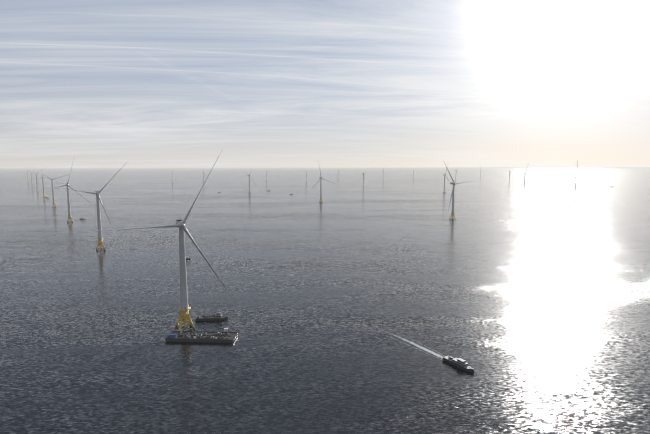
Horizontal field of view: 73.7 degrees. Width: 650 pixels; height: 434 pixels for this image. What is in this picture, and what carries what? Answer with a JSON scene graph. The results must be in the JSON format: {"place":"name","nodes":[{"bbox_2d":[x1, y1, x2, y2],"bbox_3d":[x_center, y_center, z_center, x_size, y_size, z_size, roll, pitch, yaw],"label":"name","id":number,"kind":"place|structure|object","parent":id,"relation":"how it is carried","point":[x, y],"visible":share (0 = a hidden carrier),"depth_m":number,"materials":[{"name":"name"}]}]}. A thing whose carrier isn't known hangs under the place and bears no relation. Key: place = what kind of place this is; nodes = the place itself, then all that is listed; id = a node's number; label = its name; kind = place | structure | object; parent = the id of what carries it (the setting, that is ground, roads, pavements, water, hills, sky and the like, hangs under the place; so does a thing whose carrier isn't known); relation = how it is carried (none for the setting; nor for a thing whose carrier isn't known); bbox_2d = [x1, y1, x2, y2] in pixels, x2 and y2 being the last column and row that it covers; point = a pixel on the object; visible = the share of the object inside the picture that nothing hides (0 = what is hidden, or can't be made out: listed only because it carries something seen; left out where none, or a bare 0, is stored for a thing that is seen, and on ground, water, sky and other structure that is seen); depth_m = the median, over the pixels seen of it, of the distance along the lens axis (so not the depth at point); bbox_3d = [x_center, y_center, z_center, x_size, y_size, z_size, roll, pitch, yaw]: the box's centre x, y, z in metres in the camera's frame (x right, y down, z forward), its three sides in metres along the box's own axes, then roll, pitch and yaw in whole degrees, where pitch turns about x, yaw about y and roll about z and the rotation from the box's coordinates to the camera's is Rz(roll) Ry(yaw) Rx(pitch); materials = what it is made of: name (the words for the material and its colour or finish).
{"place":"outdoors","nodes":[
{"label":"outdoors","id":0,"kind":"place"},
{"bbox_2d":[0,167,649,433],"bbox_3d":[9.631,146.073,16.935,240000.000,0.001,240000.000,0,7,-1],"label":"sea","id":1,"kind":"structure","parent":0,"point":[529,302],"depth_m":480.00,"materials":[{"name":"grey liquid"}]},
{"bbox_2d":[31,164,58,196],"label":"wind turbine","id":2,"kind":"object","parent":1,"relation":"on","point":[43,183],"visible":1,"depth_m":2101.46,"materials":[{"name":"grey metal"}]},
{"bbox_2d":[44,173,71,205],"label":"wind turbine","id":3,"kind":"object","parent":1,"relation":"on","point":[53,190],"visible":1,"depth_m":1589.92,"materials":[{"name":"grey metal"}]},
{"bbox_2d":[36,159,88,222],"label":"wind turbine","id":4,"kind":"object","parent":1,"relation":"on","point":[68,203],"visible":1,"depth_m":1149.86,"materials":[{"name":"grey metal"}]},
{"bbox_2d":[44,160,128,250],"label":"wind turbine","id":5,"kind":"object","parent":1,"relation":"on","point":[100,241],"visible":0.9,"depth_m":761.82,"materials":[{"name":"grey metal"}]},
{"bbox_2d":[80,156,229,330],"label":"wind turbine","id":6,"kind":"object","parent":1,"relation":"on","point":[184,309],"visible":0.98,"depth_m":386.88,"materials":[{"name":"grey metal"}]},
{"bbox_2d":[165,322,237,342],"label":"barge","id":7,"kind":"object","parent":1,"relation":"on","point":[180,335],"visible":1,"depth_m":370.56,"materials":[{"name":"grey metal"}]},
{"bbox_2d":[195,312,227,320],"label":"work boat","id":8,"kind":"object","parent":1,"relation":"on","point":[218,316],"visible":1,"depth_m":418.07,"materials":[{"name":"grey paint"}]},
{"bbox_2d":[313,161,332,201],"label":"wind turbine","id":9,"kind":"object","parent":1,"relation":"on","point":[320,200],"visible":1,"depth_m":1803.25,"materials":[{"name":"grey metal"}]},
{"bbox_2d":[372,329,445,360],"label":"wake","id":10,"kind":"object","parent":1,"relation":"on","point":[429,351],"visible":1,"depth_m":353.09,"materials":[{"name":"liquid"}]},
{"bbox_2d":[436,169,449,192],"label":"wind turbine","id":11,"kind":"object","parent":1,"relation":"on","point":[444,181],"visible":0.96,"depth_m":2495.62,"materials":[{"name":"grey metal"}]},
{"bbox_2d":[444,162,470,219],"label":"wind turbine","id":12,"kind":"object","parent":1,"relation":"on","point":[452,197],"visible":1,"depth_m":1212.56,"materials":[{"name":"grey metal"}]},
{"bbox_2d":[443,355,473,372],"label":"crew boat","id":13,"kind":"object","parent":1,"relation":"on","point":[460,363],"visible":0.96,"depth_m":319.53,"materials":[{"name":"grey paint"}]},
{"bbox_2d":[570,160,584,199],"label":"wind turbine","id":14,"kind":"object","parent":1,"relation":"on","point":[575,180],"visible":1,"depth_m":1925.11,"materials":[{"name":"grey metal"}]},
{"bbox_2d":[0,0,649,166],"label":"sky","id":15,"kind":"structure","parent":0,"point":[92,83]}
]}

